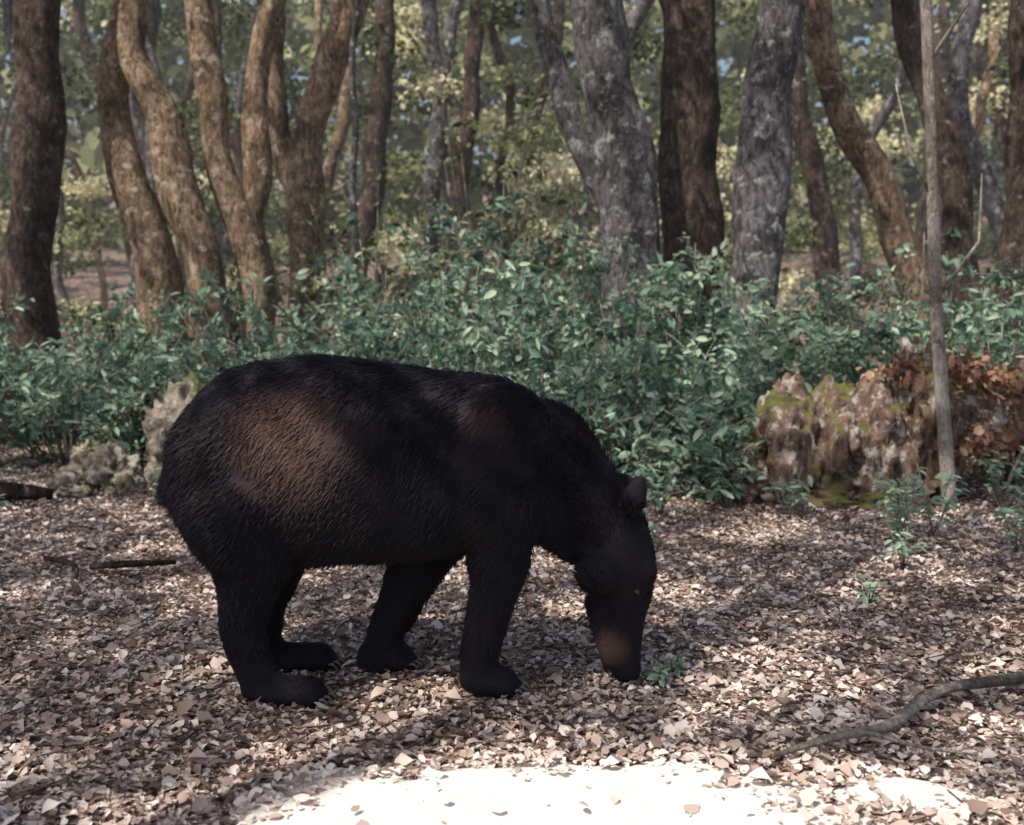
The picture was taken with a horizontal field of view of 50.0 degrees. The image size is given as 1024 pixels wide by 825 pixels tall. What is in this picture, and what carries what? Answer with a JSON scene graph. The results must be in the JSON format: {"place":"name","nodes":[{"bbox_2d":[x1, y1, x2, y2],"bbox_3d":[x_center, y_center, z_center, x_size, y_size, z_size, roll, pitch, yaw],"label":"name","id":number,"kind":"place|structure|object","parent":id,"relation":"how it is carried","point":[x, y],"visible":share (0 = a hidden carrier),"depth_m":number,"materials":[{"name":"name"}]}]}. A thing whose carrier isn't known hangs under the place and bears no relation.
{"place":"outdoors","nodes":[
{"label":"outdoors","id":0,"kind":"place"},
{"bbox_2d":[0,0,1007,166],"label":"sky","id":1,"kind":"structure","parent":0,"point":[724,68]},
{"bbox_2d":[0,167,1023,824],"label":"ground","id":2,"kind":"structure","parent":0,"point":[88,283],"depth_m":3.58,"materials":[{"name":"soil"}]},
{"bbox_2d":[0,80,15,262],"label":"oak tree","id":3,"kind":"object","parent":2,"relation":"on","point":[8,137],"visible":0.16,"depth_m":24.96,"materials":[{"name":"grey plant"}]},
{"bbox_2d":[0,81,16,245],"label":"oak tree","id":4,"kind":"object","parent":2,"relation":"on","point":[4,125],"visible":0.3,"depth_m":24.74,"materials":[{"name":"grey plant"}]},
{"bbox_2d":[0,456,53,499],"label":"fallen log","id":5,"kind":"object","parent":2,"relation":"on","point":[14,491],"visible":0.98,"depth_m":5.90,"materials":[{"name":"wood"}]},
{"bbox_2d":[0,0,66,437],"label":"oak tree","id":6,"kind":"object","parent":2,"relation":"on","point":[38,143],"visible":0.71,"depth_m":8.75,"materials":[{"name":"red plant"}]},
{"bbox_2d":[0,293,67,428],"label":"shrub","id":7,"kind":"object","parent":2,"relation":"on","point":[4,328],"visible":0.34,"depth_m":8.49,"materials":[{"name":"green plant"}]},
{"bbox_2d":[0,282,91,401],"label":"shrub","id":8,"kind":"object","parent":2,"relation":"on","point":[9,395],"depth_m":10.65,"materials":[{"name":"green plant"}]},
{"bbox_2d":[2,0,101,363],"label":"oak tree","id":9,"kind":"object","parent":2,"relation":"on","point":[60,291],"visible":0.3,"depth_m":13.79,"materials":[{"name":"grey plant"}]},
{"bbox_2d":[46,470,92,499],"bbox_3d":[-2.485,0.431,6.191,0.267,0.224,0.232,0,6,0],"label":"rock","id":10,"kind":"object","parent":2,"relation":"on","point":[73,484],"visible":0.7,"depth_m":6.11,"materials":[{"name":"stone"}]},
{"bbox_2d":[65,141,108,323],"bbox_3d":[-6.982,-5.891,17.072,3.577,9.369,2.744,1,6,7],"label":"oak tree","id":11,"kind":"object","parent":2,"relation":"on","point":[90,208],"visible":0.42,"depth_m":17.86,"materials":[{"name":"brown plant"}]},
{"bbox_2d":[57,433,131,476],"bbox_3d":[-2.615,0.307,6.985,0.494,0.376,0.471,0,6,0],"label":"rock","id":12,"kind":"object","parent":2,"relation":"on","point":[80,452],"visible":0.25,"depth_m":6.88,"materials":[{"name":"stone"}]},
{"bbox_2d":[0,325,190,469],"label":"shrub","id":13,"kind":"object","parent":2,"relation":"on","point":[36,420],"visible":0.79,"depth_m":7.32,"materials":[{"name":"green plant"}]},
{"bbox_2d":[57,296,141,382],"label":"shrub","id":14,"kind":"object","parent":2,"relation":"on","point":[83,313],"visible":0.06,"depth_m":10.44,"materials":[{"name":"green plant"}]},
{"bbox_2d":[73,0,131,268],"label":"oak tree","id":15,"kind":"object","parent":2,"relation":"on","point":[81,28],"visible":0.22,"depth_m":20.39,"materials":[{"name":"red plant"}]},
{"bbox_2d":[82,441,144,491],"bbox_3d":[-2.353,0.363,6.491,0.368,0.402,0.380,-2,6,-15],"label":"rock","id":16,"kind":"object","parent":2,"relation":"on","point":[103,464],"visible":0.61,"depth_m":6.38,"materials":[{"name":"stone"}]},
{"bbox_2d":[42,341,202,465],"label":"shrub","id":17,"kind":"object","parent":2,"relation":"on","point":[131,436],"visible":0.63,"depth_m":7.02,"materials":[{"name":"green plant"}]},
{"bbox_2d":[0,282,247,434],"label":"shrub","id":18,"kind":"object","parent":2,"relation":"on","point":[94,313],"visible":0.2,"depth_m":8.46,"materials":[{"name":"green plant"}]},
{"bbox_2d":[104,470,145,496],"bbox_3d":[-2.202,0.430,6.274,0.238,0.197,0.192,1,6,14],"label":"rock","id":19,"kind":"object","parent":2,"relation":"on","point":[122,483],"visible":0.85,"depth_m":6.22,"materials":[{"name":"stone"}]},
{"bbox_2d":[128,0,161,328],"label":"oak tree","id":20,"kind":"object","parent":2,"relation":"on","point":[134,105],"visible":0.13,"depth_m":16.96,"materials":[{"name":"grey plant"}]},
{"bbox_2d":[139,0,166,224],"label":"oak tree","id":21,"kind":"object","parent":2,"relation":"on","point":[152,24],"visible":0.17,"depth_m":16.33,"materials":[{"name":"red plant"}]},
{"bbox_2d":[145,462,161,491],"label":"seedling","id":22,"kind":"object","parent":2,"relation":"on","point":[153,480],"visible":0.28,"depth_m":5.89,"materials":[{"name":"green plant"}]},
{"bbox_2d":[145,29,162,211],"bbox_3d":[-4.737,-5.061,12.277,2.983,9.675,4.135,-4,7,-37],"label":"oak tree","id":23,"kind":"object","parent":2,"relation":"on","point":[156,67],"visible":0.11,"depth_m":12.11,"materials":[{"name":"grey plant"}]},
{"bbox_2d":[142,371,204,478],"bbox_3d":[-2.029,0.186,6.944,0.612,0.904,0.459,-4,7,-35],"label":"rock","id":24,"kind":"object","parent":2,"relation":"on","point":[161,415],"visible":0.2,"depth_m":6.82,"materials":[{"name":"stone"}]},
{"bbox_2d":[177,64,194,288],"bbox_3d":[-6.233,-6.901,21.236,3.023,9.283,2.658,-5,7,-38],"label":"oak tree","id":25,"kind":"object","parent":2,"relation":"on","point":[188,89],"visible":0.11,"depth_m":21.19,"materials":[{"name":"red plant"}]},
{"bbox_2d":[96,0,286,391],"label":"oak tree","id":26,"kind":"object","parent":2,"relation":"on","point":[124,65],"visible":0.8,"depth_m":9.27,"materials":[{"name":"brown plant"}]},
{"bbox_2d":[134,291,343,409],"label":"shrub","id":27,"kind":"object","parent":2,"relation":"on","point":[214,356],"visible":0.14,"depth_m":7.20,"materials":[{"name":"green plant"}]},
{"bbox_2d":[221,0,257,269],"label":"oak tree","id":28,"kind":"object","parent":2,"relation":"on","point":[226,242],"visible":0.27,"depth_m":19.12,"materials":[{"name":"brown plant"}]},
{"bbox_2d":[127,267,353,397],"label":"shrub","id":29,"kind":"object","parent":2,"relation":"on","point":[213,322],"visible":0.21,"depth_m":8.34,"materials":[{"name":"green plant"}]},
{"bbox_2d":[211,0,284,313],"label":"oak tree","id":30,"kind":"object","parent":2,"relation":"on","point":[234,134],"visible":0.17,"depth_m":17.23,"materials":[{"name":"red plant"}]},
{"bbox_2d":[285,0,351,319],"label":"oak tree","id":31,"kind":"object","parent":2,"relation":"on","point":[343,121],"visible":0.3,"depth_m":15.75,"materials":[{"name":"brown plant"}]},
{"bbox_2d":[268,0,369,353],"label":"oak tree","id":32,"kind":"object","parent":2,"relation":"on","point":[297,157],"visible":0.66,"depth_m":10.70,"materials":[{"name":"brown plant"}]},
{"bbox_2d":[314,0,324,231],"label":"oak tree","id":33,"kind":"object","parent":2,"relation":"on","point":[318,18],"visible":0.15,"depth_m":17.04,"materials":[{"name":"brown plant"}]},
{"bbox_2d":[222,286,443,368],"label":"shrub","id":34,"kind":"object","parent":2,"relation":"on","point":[335,348],"visible":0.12,"depth_m":6.72,"materials":[{"name":"green plant"}]},
{"bbox_2d":[349,0,360,357],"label":"sapling","id":35,"kind":"object","parent":2,"relation":"on","point":[353,154],"visible":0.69,"depth_m":8.43,"materials":[{"name":"grey plant"}]},
{"bbox_2d":[341,0,395,328],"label":"oak tree","id":36,"kind":"object","parent":2,"relation":"on","point":[380,97],"visible":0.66,"depth_m":14.23,"materials":[{"name":"red plant"}]},
{"bbox_2d":[355,58,387,279],"bbox_3d":[-3.568,-7.867,24.389,2.025,9.826,3.817,0,6,0],"label":"oak tree","id":37,"kind":"object","parent":2,"relation":"on","point":[364,131],"visible":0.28,"depth_m":24.57,"materials":[{"name":"grey plant"}]},
{"bbox_2d":[272,182,472,362],"bbox_3d":[-1.390,-1.073,10.358,1.766,2.263,1.818,-4,7,-33],"label":"shrub","id":38,"kind":"object","parent":2,"relation":"on","point":[314,284],"visible":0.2,"depth_m":10.26,"materials":[{"name":"green plant"}]},
{"bbox_2d":[279,211,482,366],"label":"shrub","id":39,"kind":"object","parent":2,"relation":"on","point":[359,277],"visible":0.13,"depth_m":8.09,"materials":[{"name":"green plant"}]},
{"bbox_2d":[154,352,657,708],"bbox_3d":[-0.292,0.341,3.151,1.420,0.996,0.553,0,6,0],"label":"black bear","id":40,"kind":"object","parent":2,"relation":"on","point":[278,477],"visible":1,"depth_m":2.96},
{"bbox_2d":[420,0,452,315],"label":"oak tree","id":41,"kind":"object","parent":2,"relation":"on","point":[439,147],"visible":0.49,"depth_m":15.28,"materials":[{"name":"grey plant"}]},
{"bbox_2d":[340,217,543,391],"bbox_3d":[-0.473,-0.438,7.288,1.460,1.658,1.569,0,6,0],"label":"shrub","id":42,"kind":"object","parent":2,"relation":"on","point":[449,349],"visible":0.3,"depth_m":7.19,"materials":[{"name":"green plant"}]},
{"bbox_2d":[429,0,464,294],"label":"oak tree","id":43,"kind":"object","parent":2,"relation":"on","point":[452,18],"visible":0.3,"depth_m":17.43,"materials":[{"name":"grey plant"}]},
{"bbox_2d":[449,0,485,355],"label":"oak tree","id":44,"kind":"object","parent":2,"relation":"on","point":[471,67],"visible":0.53,"depth_m":14.62,"materials":[{"name":"red plant"}]},
{"bbox_2d":[381,71,581,367],"bbox_3d":[-0.243,-1.483,10.158,1.903,3.148,2.026,0,6,0],"label":"shrub","id":45,"kind":"object","parent":2,"relation":"on","point":[510,230],"visible":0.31,"depth_m":9.88,"materials":[{"name":"green plant"}]},
{"bbox_2d":[398,184,592,383],"bbox_3d":[-0.143,-0.741,8.240,1.479,2.011,1.534,0,6,0],"label":"shrub","id":46,"kind":"object","parent":2,"relation":"on","point":[540,269],"visible":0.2,"depth_m":8.35,"materials":[{"name":"green plant"}]},
{"bbox_2d":[0,0,1009,256],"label":"distant tree line","id":47,"kind":"object","parent":2,"relation":"on","point":[878,18],"visible":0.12,"depth_m":32.76,"materials":[{"name":"green plant"}]},
{"bbox_2d":[0,0,1010,347],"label":"distant woodland","id":48,"kind":"object","parent":2,"relation":"on","point":[78,230],"visible":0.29,"depth_m":17.82,"materials":[{"name":"green plant"}]},
{"bbox_2d":[486,0,528,267],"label":"oak tree","id":49,"kind":"object","parent":2,"relation":"on","point":[498,53],"visible":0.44,"depth_m":16.34,"materials":[{"name":"red plant"}]},
{"bbox_2d":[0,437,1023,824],"bbox_3d":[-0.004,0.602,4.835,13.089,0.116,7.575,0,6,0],"label":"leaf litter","id":50,"kind":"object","parent":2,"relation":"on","point":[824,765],"visible":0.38,"depth_m":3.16,"materials":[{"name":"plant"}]},
{"bbox_2d":[43,556,175,579],"bbox_3d":[-1.684,0.613,4.417,0.587,0.054,0.272,1,6,8],"label":"fallen stick","id":51,"kind":"object","parent":50,"relation":"on","point":[116,564],"visible":1,"depth_m":4.40,"materials":[{"name":"wood"}]},
{"bbox_2d":[773,650,1023,757],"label":"fallen branch","id":52,"kind":"object","parent":50,"relation":"on","point":[911,709],"visible":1,"depth_m":2.79,"materials":[{"name":"wood"}]},
{"bbox_2d":[0,463,1023,824],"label":"twigs","id":53,"kind":"object","parent":2,"relation":"on","point":[514,661],"visible":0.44,"depth_m":3.31,"materials":[{"name":"wood"}]},
{"bbox_2d":[497,0,564,266],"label":"oak tree","id":54,"kind":"object","parent":2,"relation":"on","point":[559,10],"visible":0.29,"depth_m":17.82,"materials":[{"name":"red plant"}]},
{"bbox_2d":[462,150,602,366],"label":"shrub","id":55,"kind":"object","parent":2,"relation":"on","point":[546,199],"visible":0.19,"depth_m":10.46,"materials":[{"name":"green plant"}]},
{"bbox_2d":[437,252,634,411],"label":"shrub","id":56,"kind":"object","parent":2,"relation":"on","point":[525,342],"visible":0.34,"depth_m":6.51,"materials":[{"name":"green plant"}]},
{"bbox_2d":[511,342,619,458],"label":"shrub","id":57,"kind":"object","parent":2,"relation":"on","point":[575,370],"visible":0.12,"depth_m":6.24,"materials":[{"name":"green plant"}]},
{"bbox_2d":[486,202,680,431],"bbox_3d":[0.518,-0.613,7.937,1.478,1.841,1.374,0,6,0],"label":"shrub","id":58,"kind":"object","parent":2,"relation":"on","point":[587,263],"visible":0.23,"depth_m":7.88,"materials":[{"name":"green plant"}]},
{"bbox_2d":[528,0,662,395],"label":"oak tree","id":59,"kind":"object","parent":2,"relation":"on","point":[615,160],"visible":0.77,"depth_m":8.69,"materials":[{"name":"grey plant"}]},
{"bbox_2d":[236,760,979,824],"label":"sandy soil","id":60,"kind":"structure","parent":2,"relation":"on","point":[645,793],"depth_m":2.40,"materials":[{"name":"sand"}]},
{"bbox_2d":[579,0,654,334],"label":"oak tree","id":61,"kind":"object","parent":2,"relation":"on","point":[636,17],"visible":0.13,"depth_m":13.96,"materials":[{"name":"grey plant"}]},
{"bbox_2d":[551,363,722,485],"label":"shrub","id":62,"kind":"object","parent":2,"relation":"on","point":[627,415],"visible":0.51,"depth_m":6.11,"materials":[{"name":"green plant"}]},
{"bbox_2d":[543,287,744,467],"bbox_3d":[0.816,-0.176,6.858,1.300,1.209,1.338,-4,7,-32],"label":"shrub","id":63,"kind":"object","parent":2,"relation":"on","point":[652,324],"visible":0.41,"depth_m":6.86,"materials":[{"name":"green plant"}]},
{"bbox_2d":[645,662,669,687],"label":"seedling","id":64,"kind":"object","parent":2,"relation":"on","point":[659,676],"visible":1,"depth_m":3.13,"materials":[{"name":"green plant"}]},
{"bbox_2d":[635,464,681,515],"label":"seedling","id":65,"kind":"object","parent":2,"relation":"on","point":[661,494],"visible":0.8,"depth_m":5.58,"materials":[{"name":"green plant"}]},
{"bbox_2d":[664,649,691,675],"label":"seedling","id":66,"kind":"object","parent":2,"relation":"on","point":[675,664],"visible":0.98,"depth_m":3.21,"materials":[{"name":"green plant"}]},
{"bbox_2d":[612,392,765,504],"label":"shrub","id":67,"kind":"object","parent":2,"relation":"on","point":[696,471],"visible":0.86,"depth_m":5.97,"materials":[{"name":"green plant"}]},
{"bbox_2d":[657,0,724,411],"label":"oak tree","id":68,"kind":"object","parent":2,"relation":"on","point":[691,206],"visible":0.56,"depth_m":9.42,"materials":[{"name":"red plant"}]},
{"bbox_2d":[610,232,789,442],"bbox_3d":[1.131,-0.531,8.342,1.402,1.624,1.525,-2,6,-15],"label":"shrub","id":69,"kind":"object","parent":2,"relation":"on","point":[674,271],"visible":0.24,"depth_m":8.07,"materials":[{"name":"green plant"}]},
{"bbox_2d":[600,319,812,473],"bbox_3d":[1.216,-0.067,6.745,1.057,1.009,1.128,-4,7,-34],"label":"shrub","id":70,"kind":"object","parent":2,"relation":"on","point":[763,386],"visible":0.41,"depth_m":6.63,"materials":[{"name":"green plant"}]},
{"bbox_2d":[693,444,756,507],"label":"seedling","id":71,"kind":"object","parent":2,"relation":"on","point":[735,492],"visible":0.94,"depth_m":5.82,"materials":[{"name":"green plant"}]},
{"bbox_2d":[665,271,838,425],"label":"shrub","id":72,"kind":"object","parent":2,"relation":"on","point":[725,301],"visible":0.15,"depth_m":8.36,"materials":[{"name":"green plant"}]},
{"bbox_2d":[718,0,805,424],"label":"oak tree","id":73,"kind":"object","parent":2,"relation":"on","point":[761,183],"visible":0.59,"depth_m":8.89,"materials":[{"name":"grey plant"}]},
{"bbox_2d":[757,465,813,517],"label":"seedling","id":74,"kind":"object","parent":2,"relation":"on","point":[793,498],"visible":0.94,"depth_m":5.59,"materials":[{"name":"green plant"}]},
{"bbox_2d":[710,289,876,426],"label":"shrub","id":75,"kind":"object","parent":2,"relation":"on","point":[812,358],"visible":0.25,"depth_m":7.23,"materials":[{"name":"green plant"}]},
{"bbox_2d":[728,268,887,373],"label":"shrub","id":76,"kind":"object","parent":2,"relation":"on","point":[799,344],"visible":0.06,"depth_m":10.06,"materials":[{"name":"green plant"}]},
{"bbox_2d":[789,32,841,326],"bbox_3d":[3.627,-4.922,13.409,3.294,8.800,2.516,0,6,0],"label":"oak tree","id":77,"kind":"object","parent":2,"relation":"on","point":[809,150],"visible":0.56,"depth_m":13.77,"materials":[{"name":"red plant"}]},
{"bbox_2d":[706,336,966,512],"bbox_3d":[1.818,0.240,6.170,1.513,1.324,0.975,0,6,0],"label":"mossy tree stump","id":78,"kind":"object","parent":2,"relation":"on","point":[843,440],"visible":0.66,"depth_m":5.87,"materials":[{"name":"wood"}]},
{"bbox_2d":[775,262,927,382],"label":"shrub","id":79,"kind":"object","parent":2,"relation":"on","point":[822,309],"visible":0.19,"depth_m":8.46,"materials":[{"name":"green plant"}]},
{"bbox_2d":[802,0,929,339],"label":"oak tree","id":80,"kind":"object","parent":2,"relation":"on","point":[863,152],"visible":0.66,"depth_m":9.70,"materials":[{"name":"brown plant"}]},
{"bbox_2d":[850,575,884,604],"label":"seedling","id":81,"kind":"object","parent":2,"relation":"on","point":[863,598],"visible":0.95,"depth_m":3.99,"materials":[{"name":"green plant"}]},
{"bbox_2d":[836,0,919,333],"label":"oak tree","id":82,"kind":"object","parent":2,"relation":"on","point":[856,184],"visible":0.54,"depth_m":13.68,"materials":[{"name":"grey plant"}]},
{"bbox_2d":[872,470,925,514],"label":"seedling","id":83,"kind":"object","parent":2,"relation":"on","point":[888,501],"visible":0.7,"depth_m":5.50,"materials":[{"name":"green plant"}]},
{"bbox_2d":[810,273,989,386],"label":"shrub","id":84,"kind":"object","parent":2,"relation":"on","point":[873,339],"visible":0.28,"depth_m":6.92,"materials":[{"name":"green plant"}]},
{"bbox_2d":[876,474,926,538],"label":"seedling","id":85,"kind":"object","parent":2,"relation":"on","point":[900,516],"visible":0.94,"depth_m":5.00,"materials":[{"name":"green plant"}]},
{"bbox_2d":[884,526,927,568],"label":"seedling","id":86,"kind":"object","parent":2,"relation":"on","point":[898,546],"visible":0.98,"depth_m":4.46,"materials":[{"name":"green plant"}]},
{"bbox_2d":[807,226,1021,371],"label":"shrub","id":87,"kind":"object","parent":2,"relation":"on","point":[911,314],"visible":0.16,"depth_m":8.25,"materials":[{"name":"green plant"}]},
{"bbox_2d":[914,0,952,261],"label":"oak tree","id":88,"kind":"object","parent":2,"relation":"on","point":[920,229],"visible":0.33,"depth_m":22.51,"materials":[{"name":"grey plant"}]},
{"bbox_2d":[907,461,969,536],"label":"seedling","id":89,"kind":"object","parent":2,"relation":"on","point":[926,504],"visible":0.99,"depth_m":5.01,"materials":[{"name":"green plant"}]},
{"bbox_2d":[895,0,982,510],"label":"dead sapling","id":90,"kind":"object","parent":2,"relation":"on","point":[937,290],"visible":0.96,"depth_m":5.64,"materials":[{"name":"wood"}]},
{"bbox_2d":[855,336,1023,468],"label":"dead leaf drift","id":91,"kind":"object","parent":2,"relation":"on","point":[989,379],"visible":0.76,"depth_m":6.04,"materials":[{"name":"plant"}]},
{"bbox_2d":[890,0,990,349],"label":"oak tree","id":92,"kind":"object","parent":2,"relation":"on","point":[955,183],"visible":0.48,"depth_m":10.09,"materials":[{"name":"red plant"}]},
{"bbox_2d":[893,262,995,350],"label":"shrub","id":93,"kind":"object","parent":2,"relation":"on","point":[992,292],"visible":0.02,"depth_m":10.54,"materials":[{"name":"green plant"}]},
{"bbox_2d":[943,12,950,73],"bbox_3d":[8.933,-7.279,23.101,3.379,9.343,3.346,-3,7,-26],"label":"oak tree","id":94,"kind":"object","parent":2,"relation":"on","point":[946,51],"visible":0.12,"depth_m":23.08,"materials":[{"name":"grey plant"}]},
{"bbox_2d":[881,265,1023,477],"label":"shrub","id":95,"kind":"object","parent":2,"relation":"on","point":[1003,350],"visible":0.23,"depth_m":6.80,"materials":[{"name":"green plant"}]},
{"bbox_2d":[939,9,990,268],"bbox_3d":[9.129,-6.284,19.090,3.587,9.514,2.895,3,6,26],"label":"oak tree","id":96,"kind":"object","parent":2,"relation":"on","point":[979,78],"visible":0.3,"depth_m":19.55,"materials":[{"name":"red plant"}]},
{"bbox_2d":[942,0,1003,296],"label":"oak tree","id":97,"kind":"object","parent":2,"relation":"on","point":[980,102],"visible":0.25,"depth_m":16.20,"materials":[{"name":"brown plant"}]},
{"bbox_2d":[922,260,1023,369],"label":"shrub","id":98,"kind":"object","parent":2,"relation":"on","point":[1006,326],"visible":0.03,"depth_m":8.24,"materials":[{"name":"green plant"}]},
{"bbox_2d":[947,0,1005,243],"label":"oak tree","id":99,"kind":"object","parent":2,"relation":"on","point":[993,204],"visible":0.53,"depth_m":12.94,"materials":[{"name":"grey plant"}]},
{"bbox_2d":[954,369,1023,450],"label":"mossy log","id":100,"kind":"object","parent":2,"relation":"on","point":[974,411],"visible":0.22,"depth_m":6.20,"materials":[{"name":"wood"}]},
{"bbox_2d":[977,0,1006,164],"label":"oak tree","id":101,"kind":"object","parent":2,"relation":"on","point":[999,121],"visible":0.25,"depth_m":17.43,"materials":[{"name":"red plant"}]},
{"bbox_2d":[978,445,1023,506],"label":"seedling","id":102,"kind":"object","parent":2,"relation":"on","point":[997,490],"visible":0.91,"depth_m":5.83,"materials":[{"name":"green plant"}]},
{"bbox_2d":[987,483,1023,551],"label":"seedling","id":103,"kind":"object","parent":2,"relation":"on","point":[1003,511],"visible":0.91,"depth_m":4.81,"materials":[{"name":"green plant"}]},
{"bbox_2d":[990,0,1023,360],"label":"oak tree","id":104,"kind":"object","parent":2,"relation":"on","point":[1011,243],"visible":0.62,"depth_m":8.77,"materials":[{"name":"red plant"}]},
{"bbox_2d":[1011,452,1023,512],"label":"seedling","id":105,"kind":"object","parent":2,"relation":"on","point":[1016,472],"visible":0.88,"depth_m":5.20,"materials":[{"name":"green plant"}]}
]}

